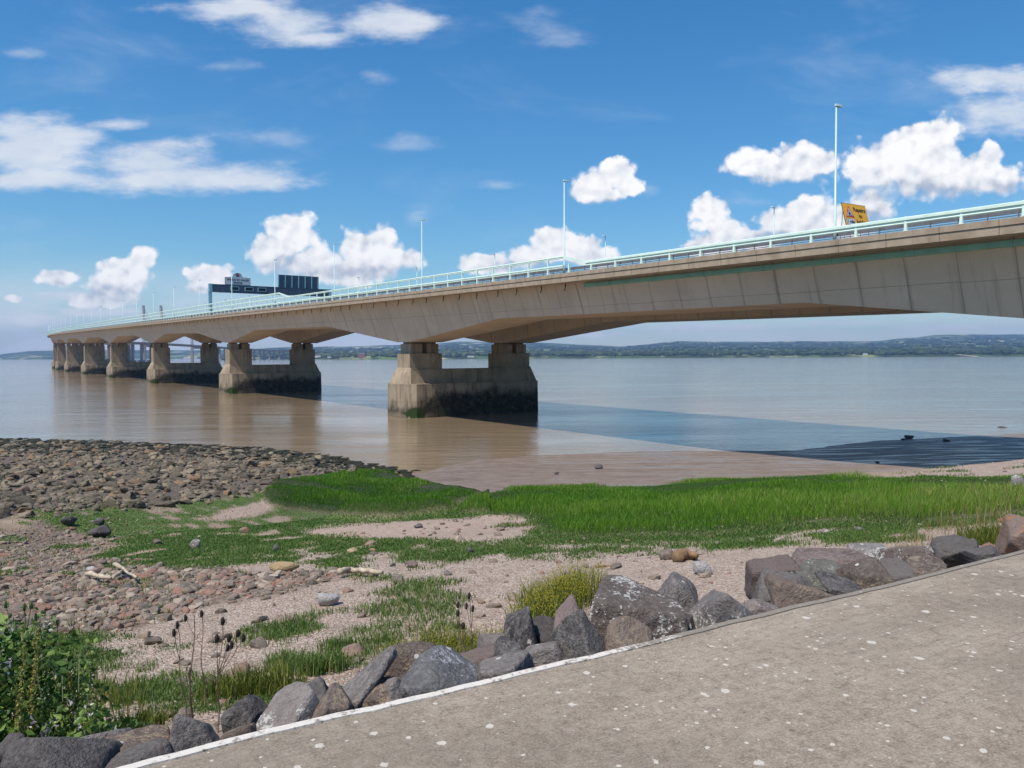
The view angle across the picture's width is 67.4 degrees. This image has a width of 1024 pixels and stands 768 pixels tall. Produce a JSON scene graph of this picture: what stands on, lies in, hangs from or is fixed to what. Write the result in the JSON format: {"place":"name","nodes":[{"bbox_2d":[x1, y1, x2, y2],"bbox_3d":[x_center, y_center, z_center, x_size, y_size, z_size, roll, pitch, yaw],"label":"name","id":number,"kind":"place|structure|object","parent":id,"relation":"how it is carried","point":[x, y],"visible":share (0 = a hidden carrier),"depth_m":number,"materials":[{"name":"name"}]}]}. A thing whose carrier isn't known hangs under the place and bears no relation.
{"place":"outdoors","nodes":[
{"label":"outdoors","id":0,"kind":"place"},
{"bbox_2d":[0,356,1023,473],"bbox_3d":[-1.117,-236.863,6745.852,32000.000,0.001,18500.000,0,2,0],"label":"water","id":1,"kind":"structure","parent":0,"point":[594,405],"depth_m":134.12,"materials":[{"name":"liquid"}]},
{"bbox_2d":[129,305,349,361],"bbox_3d":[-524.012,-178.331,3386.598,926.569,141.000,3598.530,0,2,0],"label":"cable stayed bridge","id":2,"kind":"structure","parent":1,"relation":"on","point":[143,344],"depth_m":2087.91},
{"bbox_2d":[47,200,1023,417],"bbox_3d":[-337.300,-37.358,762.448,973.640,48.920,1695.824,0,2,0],"label":"road bridge","id":3,"kind":"structure","parent":1,"relation":"in","point":[963,267],"depth_m":90.16,"materials":[{"name":"concrete"}]},
{"bbox_2d":[208,273,331,314],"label":"sign gantry","id":4,"kind":"object","parent":3,"relation":"on","point":[292,285],"visible":0.98,"depth_m":206.79,"materials":[{"name":"metal"}]},
{"bbox_2d":[563,180,568,272],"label":"lamp post","id":5,"kind":"object","parent":3,"relation":"on","point":[564,224],"visible":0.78,"depth_m":81.41,"materials":[{"name":"metal"}]},
{"bbox_2d":[833,103,841,239],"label":"lamp post","id":6,"kind":"object","parent":3,"relation":"on","point":[835,177],"visible":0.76,"depth_m":56.02,"materials":[{"name":"metal"}]},
{"bbox_2d":[840,203,868,238],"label":"repair sign","id":7,"kind":"object","parent":3,"relation":"on","point":[853,213],"visible":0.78,"depth_m":56.98,"materials":[{"name":"metal"}]},
{"bbox_2d":[0,433,1023,735],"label":"foreshore","id":8,"kind":"structure","parent":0,"point":[914,457],"depth_m":18.18,"materials":[{"name":"sand"}]},
{"bbox_2d":[12,632,27,732],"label":"dock plant","id":9,"kind":"object","parent":8,"relation":"on","point":[18,701],"visible":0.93,"depth_m":4.36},
{"bbox_2d":[2,601,38,668],"bbox_3d":[-3.161,1.901,4.968,0.246,1.030,0.076,0,2,14],"label":"teasel","id":10,"kind":"object","parent":8,"relation":"on","point":[24,606],"visible":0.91,"depth_m":4.95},
{"bbox_2d":[6,494,35,504],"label":"shore rock","id":11,"kind":"object","parent":8,"relation":"on","point":[20,499],"visible":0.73,"depth_m":30.93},
{"bbox_2d":[11,511,31,517],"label":"shore rock","id":12,"kind":"object","parent":8,"relation":"on","point":[24,514],"visible":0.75,"depth_m":27.81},
{"bbox_2d":[26,638,39,737],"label":"dock plant","id":13,"kind":"object","parent":8,"relation":"on","point":[32,705],"visible":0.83,"depth_m":4.47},
{"bbox_2d":[25,628,41,726],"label":"dock plant","id":14,"kind":"object","parent":8,"relation":"on","point":[38,647],"visible":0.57,"depth_m":4.56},
{"bbox_2d":[5,613,65,693],"bbox_3d":[-4.411,2.348,6.831,0.850,0.720,1.072,-1,2,-26],"label":"flowering plant","id":15,"kind":"object","parent":8,"relation":"on","point":[42,634],"visible":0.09,"depth_m":7.18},
{"bbox_2d":[42,595,57,602],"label":"cobble","id":16,"kind":"object","parent":8,"relation":"on","point":[47,599],"visible":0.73,"depth_m":10.85,"materials":[{"name":"stone"}]},
{"bbox_2d":[0,737,122,767],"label":"boulder","id":17,"kind":"object","parent":8,"relation":"on","point":[51,752],"visible":0.88,"depth_m":3.12,"materials":[{"name":"stone"}]},
{"bbox_2d":[0,732,24,762],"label":"boulder","id":18,"kind":"object","parent":17,"relation":"on","point":[7,741],"visible":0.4,"depth_m":3.17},
{"bbox_2d":[53,671,73,736],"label":"dock plant","id":19,"kind":"object","parent":8,"relation":"on","point":[70,686],"visible":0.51,"depth_m":4.68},
{"bbox_2d":[59,615,75,621],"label":"cobble","id":20,"kind":"object","parent":8,"relation":"on","point":[69,618],"visible":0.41,"depth_m":9.31,"materials":[{"name":"stone"}]},
{"bbox_2d":[60,516,76,525],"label":"beach stone","id":21,"kind":"object","parent":8,"relation":"on","point":[69,520],"visible":0.99,"depth_m":27.69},
{"bbox_2d":[0,607,151,742],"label":"bramble bush","id":22,"kind":"object","parent":8,"relation":"on","point":[47,718],"visible":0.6,"depth_m":4.66,"materials":[{"name":"green plant"}]},
{"bbox_2d":[79,638,98,734],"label":"leafy stalk","id":23,"kind":"object","parent":8,"relation":"on","point":[92,650],"visible":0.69,"depth_m":4.47,"materials":[{"name":"green plant"}]},
{"bbox_2d":[28,651,157,722],"bbox_3d":[-3.418,2.393,6.147,1.860,0.535,0.760,2,3,41],"label":"grass clump","id":24,"kind":"object","parent":8,"relation":"on","point":[113,690],"visible":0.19,"depth_m":5.92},
{"bbox_2d":[87,525,111,536],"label":"beach stone","id":25,"kind":"object","parent":8,"relation":"on","point":[102,531],"visible":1,"depth_m":27.04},
{"bbox_2d":[79,727,132,738],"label":"boulder","id":26,"kind":"object","parent":8,"relation":"on","point":[103,735],"visible":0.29,"depth_m":3.67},
{"bbox_2d":[103,496,122,508],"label":"shore rock","id":27,"kind":"object","parent":8,"relation":"on","point":[110,501],"visible":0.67,"depth_m":31.47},
{"bbox_2d":[122,492,135,500],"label":"shore rock","id":28,"kind":"object","parent":8,"relation":"on","point":[129,495],"visible":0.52,"depth_m":34.92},
{"bbox_2d":[126,610,142,618],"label":"cobble","id":29,"kind":"object","parent":8,"relation":"on","point":[135,613],"visible":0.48,"depth_m":9.31,"materials":[{"name":"stone"}]},
{"bbox_2d":[127,499,145,507],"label":"shore rock","id":30,"kind":"object","parent":8,"relation":"on","point":[138,503],"visible":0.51,"depth_m":32.62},
{"bbox_2d":[106,724,169,751],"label":"boulder","id":31,"kind":"object","parent":8,"relation":"on","point":[134,737],"visible":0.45,"depth_m":3.46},
{"bbox_2d":[105,738,173,767],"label":"boulder","id":32,"kind":"object","parent":8,"relation":"on","point":[156,747],"visible":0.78,"depth_m":3.25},
{"bbox_2d":[103,700,182,728],"bbox_3d":[-2.592,2.346,5.396,0.598,0.200,0.385,0,2,0],"label":"grass tuft","id":33,"kind":"object","parent":8,"relation":"on","point":[144,716],"visible":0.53,"depth_m":5.41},
{"bbox_2d":[134,473,153,479],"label":"shore rock","id":34,"kind":"object","parent":8,"relation":"on","point":[141,476],"visible":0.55,"depth_m":42.70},
{"bbox_2d":[142,483,163,489],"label":"shore rock","id":35,"kind":"object","parent":8,"relation":"on","point":[152,486],"visible":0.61,"depth_m":39.35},
{"bbox_2d":[153,501,175,506],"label":"shore rock","id":36,"kind":"object","parent":8,"relation":"on","point":[165,504],"visible":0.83,"depth_m":34.33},
{"bbox_2d":[163,604,179,612],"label":"cobble","id":37,"kind":"object","parent":8,"relation":"on","point":[173,607],"visible":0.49,"depth_m":9.60,"materials":[{"name":"stone"}]},
{"bbox_2d":[170,621,186,715],"bbox_3d":[-2.285,1.993,5.267,0.076,0.732,0.082,0,2,0],"label":"teasel","id":38,"kind":"object","parent":8,"relation":"on","point":[174,632],"visible":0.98,"depth_m":5.27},
{"bbox_2d":[187,615,194,718],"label":"dead stem","id":39,"kind":"object","parent":8,"relation":"on","point":[189,679],"visible":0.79,"depth_m":4.66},
{"bbox_2d":[169,714,219,752],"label":"boulder","id":40,"kind":"object","parent":8,"relation":"on","point":[187,733],"visible":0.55,"depth_m":3.41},
{"bbox_2d":[184,610,205,708],"bbox_3d":[-2.358,2.037,5.709,0.185,0.738,0.061,1,2,23],"label":"teasel","id":41,"kind":"object","parent":8,"relation":"on","point":[202,613],"visible":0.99,"depth_m":5.69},
{"bbox_2d":[187,474,202,481],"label":"shore rock","id":42,"kind":"object","parent":8,"relation":"on","point":[194,478],"visible":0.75,"depth_m":44.42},
{"bbox_2d":[0,438,402,518],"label":"foreshore rubble","id":43,"kind":"object","parent":8,"relation":"on","point":[25,473],"visible":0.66,"depth_m":51.52,"materials":[{"name":"stone"}]},
{"bbox_2d":[0,437,420,478],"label":"seaweed","id":44,"kind":"object","parent":8,"relation":"on","point":[328,459],"visible":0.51,"depth_m":71.95,"materials":[{"name":"plant"}]},
{"bbox_2d":[214,617,244,732],"bbox_3d":[-1.816,1.905,4.961,0.210,0.796,0.110,0,2,0],"label":"teasel","id":45,"kind":"object","parent":8,"relation":"on","point":[229,638],"visible":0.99,"depth_m":4.96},
{"bbox_2d":[218,722,255,740],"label":"boulder","id":46,"kind":"object","parent":8,"relation":"on","point":[244,729],"visible":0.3,"depth_m":3.48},
{"bbox_2d":[229,661,250,677],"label":"cobble","id":47,"kind":"object","parent":8,"relation":"on","point":[241,664],"visible":0.17,"depth_m":6.48,"materials":[{"name":"stone"}]},
{"bbox_2d":[220,695,267,733],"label":"boulder","id":48,"kind":"object","parent":8,"relation":"on","point":[246,710],"visible":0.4,"depth_m":3.80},
{"bbox_2d":[195,652,313,700],"bbox_3d":[-2.020,2.309,6.016,0.957,0.336,0.630,0,2,0],"label":"grass tuft","id":49,"kind":"object","parent":8,"relation":"on","point":[249,682],"visible":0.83,"depth_m":5.95,"materials":[{"name":"plant"}]},
{"bbox_2d":[249,636,267,648],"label":"cobble","id":50,"kind":"object","parent":8,"relation":"on","point":[259,642],"visible":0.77,"depth_m":7.45,"materials":[{"name":"stone"}]},
{"bbox_2d":[269,561,299,571],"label":"beach stone","id":51,"kind":"object","parent":8,"relation":"on","point":[283,566],"visible":0.91,"depth_m":12.22,"materials":[{"name":"yellow stone"}]},
{"bbox_2d":[255,681,318,730],"bbox_3d":[-1.070,1.651,3.600,0.260,0.404,0.438,1,2,24],"label":"boulder","id":52,"kind":"object","parent":8,"relation":"on","point":[296,701],"visible":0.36,"depth_m":3.64,"materials":[{"name":"stone"}]},
{"bbox_2d":[260,643,322,675],"bbox_3d":[-1.900,2.345,6.526,0.701,0.292,0.401,1,2,30],"label":"grass tuft","id":53,"kind":"object","parent":8,"relation":"on","point":[284,654],"visible":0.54,"depth_m":6.55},
{"bbox_2d":[308,677,328,700],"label":"boulder","id":54,"kind":"object","parent":8,"relation":"on","point":[319,686],"visible":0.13,"depth_m":4.08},
{"bbox_2d":[286,643,357,676],"bbox_3d":[-1.578,2.308,6.393,0.462,0.254,0.443,1,2,27],"label":"grass tuft","id":55,"kind":"object","parent":8,"relation":"on","point":[335,660],"visible":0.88,"depth_m":6.36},
{"bbox_2d":[318,593,339,605],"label":"beach stone","id":56,"kind":"object","parent":8,"relation":"on","point":[327,599],"visible":1,"depth_m":9.21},
{"bbox_2d":[311,683,352,718],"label":"boulder","id":57,"kind":"object","parent":8,"relation":"on","point":[335,698],"visible":0.39,"depth_m":3.68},
{"bbox_2d":[316,630,358,651],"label":"grass tuft","id":58,"kind":"object","parent":8,"relation":"on","point":[339,641],"visible":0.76,"depth_m":7.17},
{"bbox_2d":[342,643,363,656],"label":"cobble","id":59,"kind":"object","parent":8,"relation":"on","point":[354,648],"visible":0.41,"depth_m":6.89,"materials":[{"name":"stone"}]},
{"bbox_2d":[336,567,383,574],"bbox_3d":[-2.266,2.789,11.299,0.776,0.185,0.366,2,3,41],"label":"driftwood","id":60,"kind":"object","parent":8,"relation":"on","point":[341,571],"visible":0.98,"depth_m":11.33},
{"bbox_2d":[342,646,396,708],"bbox_3d":[-0.808,1.671,4.056,0.436,0.532,0.419,1,3,36],"label":"boulder","id":61,"kind":"object","parent":8,"relation":"on","point":[360,685],"visible":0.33,"depth_m":3.96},
{"bbox_2d":[361,676,402,707],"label":"boulder","id":62,"kind":"object","parent":8,"relation":"on","point":[378,695],"visible":0.12,"depth_m":3.79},
{"bbox_2d":[384,677,402,700],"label":"boulder","id":63,"kind":"object","parent":8,"relation":"on","point":[392,685],"visible":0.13,"depth_m":3.81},
{"bbox_2d":[384,641,435,676],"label":"boulder","id":64,"kind":"object","parent":8,"relation":"on","point":[408,654],"visible":0.26,"depth_m":4.33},
{"bbox_2d":[374,620,503,653],"bbox_3d":[-0.523,2.274,6.708,1.075,0.368,1.141,1,2,31],"label":"grass tuft","id":65,"kind":"object","parent":8,"relation":"on","point":[451,640],"visible":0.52,"depth_m":6.82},
{"bbox_2d":[400,645,479,697],"bbox_3d":[-0.354,1.621,4.021,0.478,0.433,0.494,0,2,-5],"label":"boulder","id":66,"kind":"object","parent":8,"relation":"on","point":[436,668],"visible":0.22,"depth_m":3.90,"materials":[{"name":"stone"}]},
{"bbox_2d":[456,601,466,652],"bbox_3d":[-0.400,2.003,6.072,0.083,0.570,0.074,0,2,0],"label":"teasel","id":67,"kind":"object","parent":8,"relation":"on","point":[458,604],"visible":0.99,"depth_m":6.07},
{"bbox_2d":[464,592,475,648],"bbox_3d":[-0.329,1.982,6.171,0.099,0.614,0.079,1,2,24],"label":"teasel","id":68,"kind":"object","parent":8,"relation":"on","point":[466,604],"visible":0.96,"depth_m":6.15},
{"bbox_2d":[459,643,494,666],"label":"boulder","id":69,"kind":"object","parent":8,"relation":"on","point":[476,656],"visible":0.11,"depth_m":4.59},
{"bbox_2d":[477,633,505,646],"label":"boulder","id":70,"kind":"object","parent":8,"relation":"on","point":[484,639],"visible":0.27,"depth_m":4.89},
{"bbox_2d":[478,650,533,679],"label":"boulder","id":71,"kind":"object","parent":8,"relation":"on","point":[508,662],"visible":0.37,"depth_m":4.14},
{"bbox_2d":[1,473,1014,733],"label":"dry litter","id":72,"kind":"object","parent":8,"relation":"on","point":[297,619],"visible":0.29,"depth_m":8.01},
{"bbox_2d":[493,636,522,656],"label":"boulder","id":73,"kind":"object","parent":8,"relation":"on","point":[503,645],"visible":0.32,"depth_m":4.53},
{"bbox_2d":[0,460,1017,730],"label":"cobble rubble","id":74,"kind":"object","parent":8,"relation":"on","point":[252,580],"visible":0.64,"depth_m":11.41,"materials":[{"name":"stone"}]},
{"bbox_2d":[84,569,123,579],"bbox_3d":[-6.577,3.138,12.684,1.280,0.240,0.507,2,3,43],"label":"driftwood","id":75,"kind":"object","parent":74,"relation":"on","point":[94,574],"visible":1,"depth_m":12.52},
{"bbox_2d":[112,562,136,577],"bbox_3d":[-6.490,3.138,12.898,0.090,0.363,2.274,-2,3,-36],"label":"driftwood","id":76,"kind":"object","parent":74,"relation":"on","point":[117,565],"visible":0.98,"depth_m":13.12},
{"bbox_2d":[0,462,1023,719],"bbox_3d":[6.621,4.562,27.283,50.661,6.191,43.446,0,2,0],"label":"short turf","id":77,"kind":"structure","parent":8,"relation":"on","point":[172,552],"depth_m":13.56,"materials":[{"name":"plant"}]},
{"bbox_2d":[2,463,1021,735],"bbox_3d":[16.008,4.121,22.234,68.503,6.255,29.717,-1,2,-13],"label":"shingle","id":78,"kind":"object","parent":8,"relation":"on","point":[432,597],"visible":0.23,"depth_m":9.14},
{"bbox_2d":[503,606,537,649],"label":"boulder","id":79,"kind":"object","parent":8,"relation":"on","point":[519,627],"visible":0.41,"depth_m":4.79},
{"bbox_2d":[532,615,553,643],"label":"boulder","id":80,"kind":"object","parent":8,"relation":"on","point":[543,625],"visible":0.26,"depth_m":4.96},
{"bbox_2d":[525,641,565,666],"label":"boulder","id":81,"kind":"object","parent":8,"relation":"on","point":[545,653],"visible":0.3,"depth_m":4.36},
{"bbox_2d":[494,557,609,617],"bbox_3d":[0.459,2.206,8.180,0.996,0.711,2.538,0,2,20],"label":"clump","id":82,"kind":"object","parent":8,"relation":"on","point":[556,597],"visible":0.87,"depth_m":8.10,"materials":[{"name":"plant"}]},
{"bbox_2d":[553,594,578,630],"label":"boulder","id":83,"kind":"object","parent":8,"relation":"on","point":[568,606],"visible":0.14,"depth_m":4.85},
{"bbox_2d":[550,609,604,659],"bbox_3d":[0.404,1.578,4.444,0.370,0.534,0.556,0,2,3],"label":"boulder","id":84,"kind":"object","parent":8,"relation":"on","point":[575,634],"visible":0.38,"depth_m":4.42,"materials":[{"name":"stone"}]},
{"bbox_2d":[604,616,653,650],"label":"boulder","id":85,"kind":"object","parent":8,"relation":"on","point":[622,631],"visible":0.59,"depth_m":4.50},
{"bbox_2d":[589,575,688,639],"bbox_3d":[0.785,1.618,5.015,0.637,0.594,0.668,0,2,-2],"label":"boulder","id":86,"kind":"object","parent":8,"relation":"on","point":[659,615],"visible":0.45,"depth_m":4.80,"materials":[{"name":"stone"}]},
{"bbox_2d":[659,549,672,559],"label":"beach stone","id":87,"kind":"object","parent":8,"relation":"on","point":[665,554],"visible":0.84,"depth_m":10.86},
{"bbox_2d":[657,571,697,613],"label":"boulder","id":88,"kind":"object","parent":8,"relation":"on","point":[680,589],"visible":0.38,"depth_m":5.62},
{"bbox_2d":[671,548,698,562],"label":"stone","id":89,"kind":"object","parent":8,"relation":"on","point":[679,555],"visible":0.98,"depth_m":10.66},
{"bbox_2d":[686,614,695,630],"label":"boulder","id":90,"kind":"object","parent":8,"relation":"on","point":[691,623],"visible":0.18,"depth_m":4.92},
{"bbox_2d":[693,561,712,574],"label":"beach stone","id":91,"kind":"object","parent":8,"relation":"on","point":[701,567],"visible":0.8,"depth_m":9.65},
{"bbox_2d":[687,590,754,628],"bbox_3d":[1.372,1.568,5.022,0.407,0.528,0.524,-1,2,-24],"label":"boulder","id":92,"kind":"object","parent":8,"relation":"on","point":[711,607],"visible":0.38,"depth_m":4.85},
{"bbox_2d":[742,598,778,614],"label":"boulder","id":93,"kind":"object","parent":8,"relation":"on","point":[756,606],"visible":0.28,"depth_m":5.13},
{"bbox_2d":[745,554,801,598],"bbox_3d":[2.156,1.604,6.257,0.463,0.376,0.439,0,2,7],"label":"boulder","id":94,"kind":"object","parent":8,"relation":"on","point":[756,566],"visible":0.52,"depth_m":6.20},
{"bbox_2d":[752,568,809,602],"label":"boulder","id":95,"kind":"object","parent":8,"relation":"on","point":[761,592],"visible":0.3,"depth_m":5.54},
{"bbox_2d":[764,574,834,608],"bbox_3d":[2.091,1.566,5.433,0.595,0.428,0.550,0,2,1],"label":"boulder","id":96,"kind":"object","parent":8,"relation":"on","point":[783,592],"visible":0.38,"depth_m":5.29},
{"bbox_2d":[796,559,841,591],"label":"boulder","id":97,"kind":"object","parent":8,"relation":"on","point":[809,567],"visible":0.25,"depth_m":6.07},
{"bbox_2d":[791,547,879,565],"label":"boulder","id":98,"kind":"object","parent":8,"relation":"on","point":[840,556],"visible":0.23,"depth_m":6.62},
{"bbox_2d":[814,570,861,595],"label":"boulder","id":99,"kind":"object","parent":8,"relation":"on","point":[833,584],"visible":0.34,"depth_m":5.56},
{"bbox_2d":[834,557,894,588],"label":"boulder","id":100,"kind":"object","parent":8,"relation":"on","point":[865,573],"visible":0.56,"depth_m":5.79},
{"bbox_2d":[846,543,886,556],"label":"boulder","id":101,"kind":"object","parent":8,"relation":"on","point":[870,549],"visible":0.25,"depth_m":7.14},
{"bbox_2d":[880,558,914,581],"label":"boulder","id":102,"kind":"object","parent":8,"relation":"on","point":[897,569],"visible":0.26,"depth_m":5.83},
{"bbox_2d":[875,545,934,560],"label":"boulder","id":103,"kind":"object","parent":8,"relation":"on","point":[904,553],"visible":0.38,"depth_m":6.69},
{"bbox_2d":[906,555,947,576],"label":"boulder","id":104,"kind":"object","parent":8,"relation":"on","point":[920,565],"visible":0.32,"depth_m":6.14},
{"bbox_2d":[890,521,969,547],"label":"dry stalks","id":105,"kind":"object","parent":8,"relation":"on","point":[921,536],"visible":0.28,"depth_m":10.57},
{"bbox_2d":[929,534,978,568],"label":"boulder","id":106,"kind":"object","parent":8,"relation":"on","point":[947,549],"visible":0.5,"depth_m":7.24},
{"bbox_2d":[923,502,1017,535],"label":"dry stalks","id":107,"kind":"object","parent":8,"relation":"on","point":[980,517],"visible":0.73,"depth_m":11.73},
{"bbox_2d":[954,520,999,545],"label":"leafy clump","id":108,"kind":"object","parent":8,"relation":"on","point":[986,535],"visible":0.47,"depth_m":10.47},
{"bbox_2d":[958,545,1001,562],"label":"boulder","id":109,"kind":"object","parent":8,"relation":"on","point":[979,553],"visible":0.65,"depth_m":6.57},
{"bbox_2d":[995,514,1023,554],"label":"boulder","id":110,"kind":"object","parent":8,"relation":"on","point":[1010,538],"visible":0.71,"depth_m":8.30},
{"bbox_2d":[1010,475,1023,488],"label":"beach stone","id":111,"kind":"object","parent":8,"relation":"on","point":[1015,478],"visible":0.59,"depth_m":16.36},
{"bbox_2d":[0,334,1023,359],"bbox_3d":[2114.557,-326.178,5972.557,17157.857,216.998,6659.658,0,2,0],"label":"hills","id":112,"kind":"structure","parent":0,"point":[180,354],"depth_m":6445.76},
{"bbox_2d":[252,336,1023,357],"bbox_3d":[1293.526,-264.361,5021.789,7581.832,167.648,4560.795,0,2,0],"label":"treeline","id":113,"kind":"object","parent":112,"relation":"on","point":[697,349],"visible":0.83,"depth_m":3743.72,"materials":[{"name":"plant"}]},
{"bbox_2d":[0,0,1023,353],"label":"sky","id":114,"kind":"structure","parent":0,"point":[147,147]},
{"bbox_2d":[144,553,1023,767],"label":"path","id":115,"kind":"structure","parent":0,"point":[926,672],"depth_m":3.62,"materials":[{"name":"concrete"}]},
{"bbox_2d":[117,550,1023,767],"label":"path edging","id":116,"kind":"object","parent":115,"relation":"attached to","point":[254,735],"visible":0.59,"depth_m":3.92,"materials":[{"name":"concrete"}]},
{"bbox_2d":[259,467,1023,536],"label":"marsh grass","id":117,"kind":"structure","parent":0,"point":[741,501],"depth_m":17.95,"materials":[{"name":"plant"}]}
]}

